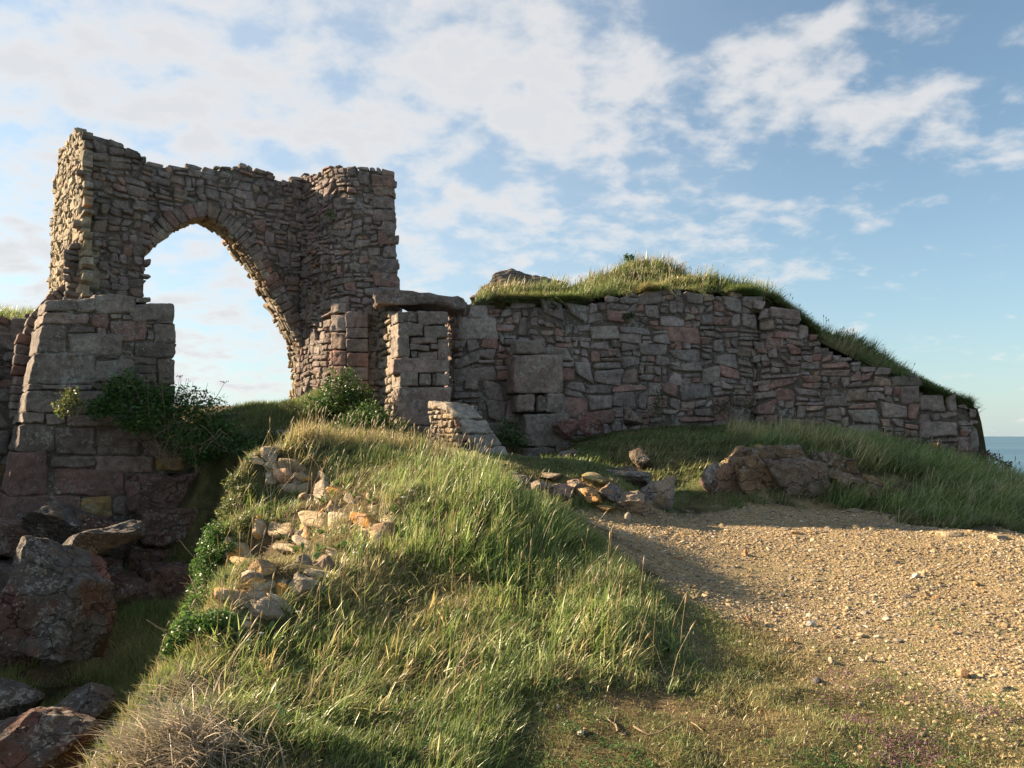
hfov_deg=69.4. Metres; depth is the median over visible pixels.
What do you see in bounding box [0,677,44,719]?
boulder
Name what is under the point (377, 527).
mound stone
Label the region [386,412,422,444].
ditch shrub
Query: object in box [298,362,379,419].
gate shrub
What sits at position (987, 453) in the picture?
corner bramble
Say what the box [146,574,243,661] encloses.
mound herb
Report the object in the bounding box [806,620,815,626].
loose stone
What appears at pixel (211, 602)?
rim grass
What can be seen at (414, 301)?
lintel slab
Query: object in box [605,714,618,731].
dry root
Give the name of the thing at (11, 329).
retaining wall
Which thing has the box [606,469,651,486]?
boulder
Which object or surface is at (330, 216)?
wall tuft
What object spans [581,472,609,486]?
boulder
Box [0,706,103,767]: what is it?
boulder
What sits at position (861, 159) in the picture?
sky
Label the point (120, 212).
ruined gateway
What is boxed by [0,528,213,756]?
ditch grass
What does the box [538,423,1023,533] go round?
bank grass
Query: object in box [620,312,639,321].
wall tuft
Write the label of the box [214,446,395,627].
broken wall
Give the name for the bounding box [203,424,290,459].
ditch shrub
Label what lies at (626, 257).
hilltop shrub
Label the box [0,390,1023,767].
ground
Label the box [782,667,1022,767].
wild thyme
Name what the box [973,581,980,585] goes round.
loose stone
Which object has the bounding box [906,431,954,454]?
wall tuft
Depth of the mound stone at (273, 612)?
4.94 m
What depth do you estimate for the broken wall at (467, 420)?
12.75 m
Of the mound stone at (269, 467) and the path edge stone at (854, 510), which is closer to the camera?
the mound stone at (269, 467)
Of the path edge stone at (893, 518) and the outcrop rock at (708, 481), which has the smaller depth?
the path edge stone at (893, 518)
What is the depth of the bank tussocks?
11.79 m
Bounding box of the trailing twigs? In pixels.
[154,412,229,472]
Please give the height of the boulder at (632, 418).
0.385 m
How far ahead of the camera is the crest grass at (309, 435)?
9.05 m
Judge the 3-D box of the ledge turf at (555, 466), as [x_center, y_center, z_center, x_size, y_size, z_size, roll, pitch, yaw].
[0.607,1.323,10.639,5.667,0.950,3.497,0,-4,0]
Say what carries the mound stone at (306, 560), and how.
on the ground at (204, 492)
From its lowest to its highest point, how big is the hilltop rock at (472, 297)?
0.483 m
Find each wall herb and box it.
[51,384,93,418]
[85,378,123,420]
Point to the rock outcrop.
(790, 468)
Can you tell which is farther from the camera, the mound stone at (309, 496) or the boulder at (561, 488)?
the boulder at (561, 488)
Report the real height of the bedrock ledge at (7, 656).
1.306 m
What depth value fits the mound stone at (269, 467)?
8.39 m
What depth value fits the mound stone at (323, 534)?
6.76 m
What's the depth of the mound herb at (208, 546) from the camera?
7.08 m
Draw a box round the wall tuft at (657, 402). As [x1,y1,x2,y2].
[643,386,667,415]
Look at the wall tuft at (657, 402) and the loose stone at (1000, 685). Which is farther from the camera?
the wall tuft at (657, 402)
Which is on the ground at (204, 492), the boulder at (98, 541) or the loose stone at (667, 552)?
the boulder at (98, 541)
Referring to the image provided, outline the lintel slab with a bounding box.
[371,289,466,316]
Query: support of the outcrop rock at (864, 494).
on the ground at (204, 492)
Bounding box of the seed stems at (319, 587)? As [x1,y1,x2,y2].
[153,403,695,741]
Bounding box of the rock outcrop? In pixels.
[711,443,899,499]
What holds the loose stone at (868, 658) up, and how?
on the gravel path
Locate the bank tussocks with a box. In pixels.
[722,414,1023,530]
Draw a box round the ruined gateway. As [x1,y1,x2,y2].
[8,127,402,418]
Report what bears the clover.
on the ground at (204, 492)
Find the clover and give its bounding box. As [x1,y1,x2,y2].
[378,642,972,767]
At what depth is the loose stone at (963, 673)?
4.60 m
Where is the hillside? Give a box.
[475,266,985,460]
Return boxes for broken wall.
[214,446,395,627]
[428,401,507,454]
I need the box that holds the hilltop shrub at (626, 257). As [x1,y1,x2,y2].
[618,253,638,263]
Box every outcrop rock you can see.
[699,462,719,491]
[843,488,869,500]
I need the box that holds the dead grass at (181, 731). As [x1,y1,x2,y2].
[51,652,295,767]
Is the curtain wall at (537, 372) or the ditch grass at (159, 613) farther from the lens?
the curtain wall at (537, 372)
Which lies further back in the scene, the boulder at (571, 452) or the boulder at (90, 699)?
the boulder at (571, 452)
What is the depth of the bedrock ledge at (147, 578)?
12.28 m
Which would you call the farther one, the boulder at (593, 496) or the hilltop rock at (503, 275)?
the hilltop rock at (503, 275)
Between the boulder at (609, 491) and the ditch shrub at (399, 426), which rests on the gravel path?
the boulder at (609, 491)
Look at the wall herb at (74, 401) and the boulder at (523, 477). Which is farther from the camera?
the wall herb at (74, 401)
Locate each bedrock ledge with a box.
[0,506,196,571]
[0,558,196,607]
[0,647,69,671]
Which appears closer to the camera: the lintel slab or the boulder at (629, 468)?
the boulder at (629, 468)
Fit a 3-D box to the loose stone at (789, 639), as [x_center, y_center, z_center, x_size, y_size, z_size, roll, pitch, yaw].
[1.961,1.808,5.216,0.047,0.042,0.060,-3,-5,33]
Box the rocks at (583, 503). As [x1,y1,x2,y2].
[546,473,682,515]
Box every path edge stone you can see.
[846,508,863,512]
[890,515,901,521]
[935,531,963,536]
[988,534,1007,539]
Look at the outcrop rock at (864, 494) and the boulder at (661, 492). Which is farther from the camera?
the outcrop rock at (864, 494)
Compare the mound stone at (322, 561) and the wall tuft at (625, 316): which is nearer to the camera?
the mound stone at (322, 561)
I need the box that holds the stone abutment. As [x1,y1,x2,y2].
[0,294,195,522]
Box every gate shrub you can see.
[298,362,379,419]
[332,393,399,435]
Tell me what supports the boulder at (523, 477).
on the ground at (204, 492)
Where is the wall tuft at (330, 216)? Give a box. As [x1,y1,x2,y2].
[326,209,343,221]
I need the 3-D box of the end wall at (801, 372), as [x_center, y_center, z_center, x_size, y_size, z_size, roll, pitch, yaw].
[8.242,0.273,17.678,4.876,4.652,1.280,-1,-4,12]
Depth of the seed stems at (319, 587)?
5.39 m
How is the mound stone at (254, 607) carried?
on the ground at (204, 492)
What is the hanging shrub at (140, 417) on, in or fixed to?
attached to the stone abutment
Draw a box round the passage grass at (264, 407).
[204,386,380,443]
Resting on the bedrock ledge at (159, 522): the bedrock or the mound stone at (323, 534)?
the bedrock
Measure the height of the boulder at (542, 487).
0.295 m
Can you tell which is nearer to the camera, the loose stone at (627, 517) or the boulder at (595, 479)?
the loose stone at (627, 517)
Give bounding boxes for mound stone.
[241,569,263,585]
[248,598,261,615]
[250,559,276,575]
[251,597,284,619]
[262,583,272,589]
[263,461,277,469]
[265,471,277,484]
[275,582,290,591]
[288,572,325,594]
[292,471,306,483]
[297,553,311,564]
[305,494,312,500]
[311,555,334,569]
[317,532,329,537]
[324,500,338,511]
[368,521,395,534]
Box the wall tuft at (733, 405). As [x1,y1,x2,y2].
[710,385,760,420]
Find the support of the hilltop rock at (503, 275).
on the hillside
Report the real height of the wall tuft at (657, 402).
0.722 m
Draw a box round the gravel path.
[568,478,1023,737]
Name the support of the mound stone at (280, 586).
on the ground at (204, 492)
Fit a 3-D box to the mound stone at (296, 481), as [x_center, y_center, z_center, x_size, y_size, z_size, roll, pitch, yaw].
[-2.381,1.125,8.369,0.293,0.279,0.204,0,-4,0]
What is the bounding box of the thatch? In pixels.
[116,437,708,767]
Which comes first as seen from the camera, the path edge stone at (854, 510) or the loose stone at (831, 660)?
the loose stone at (831, 660)
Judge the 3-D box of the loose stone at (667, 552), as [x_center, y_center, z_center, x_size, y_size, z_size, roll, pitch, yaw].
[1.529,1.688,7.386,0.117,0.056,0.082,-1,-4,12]
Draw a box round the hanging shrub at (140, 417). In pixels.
[81,358,243,467]
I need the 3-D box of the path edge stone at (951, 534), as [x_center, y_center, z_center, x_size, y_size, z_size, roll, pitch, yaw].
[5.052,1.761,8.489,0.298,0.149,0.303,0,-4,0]
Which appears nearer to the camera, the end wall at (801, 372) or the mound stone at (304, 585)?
the mound stone at (304, 585)
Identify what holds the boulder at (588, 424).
on the ground at (204, 492)
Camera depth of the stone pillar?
14.61 m
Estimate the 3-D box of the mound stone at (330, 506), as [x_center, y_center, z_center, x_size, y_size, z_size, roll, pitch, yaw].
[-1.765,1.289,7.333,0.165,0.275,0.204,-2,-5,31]
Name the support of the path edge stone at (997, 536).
on the gravel path
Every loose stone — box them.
[624,512,630,521]
[659,550,670,554]
[672,555,681,559]
[743,549,748,555]
[786,637,793,642]
[790,530,799,534]
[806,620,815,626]
[811,677,820,683]
[828,657,835,663]
[865,655,873,661]
[912,573,919,577]
[957,668,969,677]
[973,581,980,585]
[994,682,1007,689]
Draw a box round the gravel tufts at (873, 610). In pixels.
[638,549,1023,712]
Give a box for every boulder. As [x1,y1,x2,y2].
[0,536,116,661]
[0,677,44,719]
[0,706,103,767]
[54,682,117,723]
[62,520,145,554]
[506,474,530,484]
[525,480,556,494]
[541,473,562,479]
[546,483,575,500]
[552,419,577,439]
[555,449,579,457]
[566,479,584,490]
[576,487,602,504]
[577,412,604,435]
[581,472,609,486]
[596,505,614,511]
[597,482,622,502]
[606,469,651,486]
[611,490,644,514]
[617,466,637,470]
[623,409,643,426]
[629,448,652,468]
[638,500,652,516]
[640,475,676,512]
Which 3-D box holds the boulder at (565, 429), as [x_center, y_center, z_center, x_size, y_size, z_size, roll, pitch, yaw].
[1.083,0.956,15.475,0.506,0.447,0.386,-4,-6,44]
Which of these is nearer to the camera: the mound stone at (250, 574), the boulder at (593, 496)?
the mound stone at (250, 574)
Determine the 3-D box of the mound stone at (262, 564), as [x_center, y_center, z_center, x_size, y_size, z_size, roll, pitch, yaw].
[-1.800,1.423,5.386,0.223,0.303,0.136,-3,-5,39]
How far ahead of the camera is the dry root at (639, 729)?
3.91 m
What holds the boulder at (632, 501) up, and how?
on the gravel path
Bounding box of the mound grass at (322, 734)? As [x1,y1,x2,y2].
[88,434,711,767]
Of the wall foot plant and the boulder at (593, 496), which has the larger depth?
the wall foot plant
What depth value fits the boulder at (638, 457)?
12.47 m
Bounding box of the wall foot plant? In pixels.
[492,415,531,453]
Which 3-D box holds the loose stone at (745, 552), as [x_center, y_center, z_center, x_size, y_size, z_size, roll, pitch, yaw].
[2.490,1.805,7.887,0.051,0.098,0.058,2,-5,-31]
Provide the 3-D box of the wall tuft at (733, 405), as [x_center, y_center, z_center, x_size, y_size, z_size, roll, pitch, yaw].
[5.138,0.466,16.923,1.266,0.927,0.707,0,-4,0]
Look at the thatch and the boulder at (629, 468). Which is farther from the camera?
the boulder at (629, 468)
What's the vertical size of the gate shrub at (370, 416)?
1.013 m
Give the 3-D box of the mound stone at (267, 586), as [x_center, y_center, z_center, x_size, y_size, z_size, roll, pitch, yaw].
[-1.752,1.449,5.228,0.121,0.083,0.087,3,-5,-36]
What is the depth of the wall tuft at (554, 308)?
16.40 m
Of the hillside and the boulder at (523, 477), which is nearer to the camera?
the boulder at (523, 477)
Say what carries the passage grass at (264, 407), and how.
on the ground at (204, 492)
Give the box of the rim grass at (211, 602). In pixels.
[67,442,285,767]
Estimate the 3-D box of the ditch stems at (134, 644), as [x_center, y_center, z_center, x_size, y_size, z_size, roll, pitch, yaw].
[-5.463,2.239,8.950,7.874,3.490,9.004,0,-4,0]
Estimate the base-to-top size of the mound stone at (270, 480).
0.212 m
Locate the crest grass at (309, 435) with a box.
[265,416,498,466]
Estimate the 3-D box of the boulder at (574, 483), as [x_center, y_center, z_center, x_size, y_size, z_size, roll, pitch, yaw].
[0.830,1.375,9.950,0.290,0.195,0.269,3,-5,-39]
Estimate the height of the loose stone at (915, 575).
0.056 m
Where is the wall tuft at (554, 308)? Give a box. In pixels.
[543,299,559,312]
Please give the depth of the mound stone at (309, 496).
7.96 m
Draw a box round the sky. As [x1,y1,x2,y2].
[0,0,1023,435]
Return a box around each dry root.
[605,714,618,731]
[633,720,679,735]
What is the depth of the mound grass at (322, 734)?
4.66 m
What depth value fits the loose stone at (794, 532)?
8.93 m
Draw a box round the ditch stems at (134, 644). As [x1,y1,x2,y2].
[40,430,391,699]
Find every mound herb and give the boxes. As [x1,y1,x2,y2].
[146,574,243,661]
[179,519,238,598]
[214,469,266,534]
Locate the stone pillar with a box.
[376,310,451,429]
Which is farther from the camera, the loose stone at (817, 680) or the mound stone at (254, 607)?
the mound stone at (254, 607)
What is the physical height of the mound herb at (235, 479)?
0.669 m
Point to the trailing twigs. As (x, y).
(196, 466)
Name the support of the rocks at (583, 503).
on the ground at (204, 492)
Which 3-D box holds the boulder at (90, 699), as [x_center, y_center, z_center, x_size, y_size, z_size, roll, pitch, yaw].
[-3.973,3.002,6.868,0.551,0.359,0.655,3,-5,-34]
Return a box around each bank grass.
[0,303,35,319]
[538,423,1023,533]
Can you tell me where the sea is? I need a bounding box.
[984,436,1023,478]
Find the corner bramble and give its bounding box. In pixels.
[977,449,1011,468]
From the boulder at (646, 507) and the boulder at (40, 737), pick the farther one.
the boulder at (646, 507)
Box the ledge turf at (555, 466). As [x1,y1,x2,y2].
[431,446,743,516]
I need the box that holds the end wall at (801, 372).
[752,299,978,457]
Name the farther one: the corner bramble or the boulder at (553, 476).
the corner bramble
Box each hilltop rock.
[469,291,490,304]
[476,268,563,293]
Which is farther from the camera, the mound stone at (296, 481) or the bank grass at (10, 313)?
the bank grass at (10, 313)
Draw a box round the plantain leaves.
[140,456,677,733]
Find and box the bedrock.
[19,503,148,544]
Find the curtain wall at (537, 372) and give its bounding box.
[445,290,762,456]
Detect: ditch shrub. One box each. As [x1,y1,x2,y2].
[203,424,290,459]
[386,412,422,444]
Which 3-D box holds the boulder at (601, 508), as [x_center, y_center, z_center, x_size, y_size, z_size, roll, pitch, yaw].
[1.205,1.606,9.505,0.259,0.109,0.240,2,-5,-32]
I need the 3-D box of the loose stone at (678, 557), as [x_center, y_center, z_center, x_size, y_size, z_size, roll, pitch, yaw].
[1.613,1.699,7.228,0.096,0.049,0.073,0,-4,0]
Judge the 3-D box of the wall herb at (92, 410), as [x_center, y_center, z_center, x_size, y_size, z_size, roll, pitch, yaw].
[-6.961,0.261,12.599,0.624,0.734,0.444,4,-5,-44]
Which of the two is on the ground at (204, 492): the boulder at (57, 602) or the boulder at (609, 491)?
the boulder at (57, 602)
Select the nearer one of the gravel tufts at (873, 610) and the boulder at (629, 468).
the gravel tufts at (873, 610)
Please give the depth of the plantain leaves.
5.53 m
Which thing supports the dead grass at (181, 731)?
on the ground at (204, 492)
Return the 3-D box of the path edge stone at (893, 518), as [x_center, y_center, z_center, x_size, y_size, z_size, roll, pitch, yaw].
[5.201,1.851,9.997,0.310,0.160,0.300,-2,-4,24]
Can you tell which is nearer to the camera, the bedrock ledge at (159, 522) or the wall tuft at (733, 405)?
the bedrock ledge at (159, 522)
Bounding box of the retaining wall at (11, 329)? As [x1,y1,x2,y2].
[0,313,29,464]

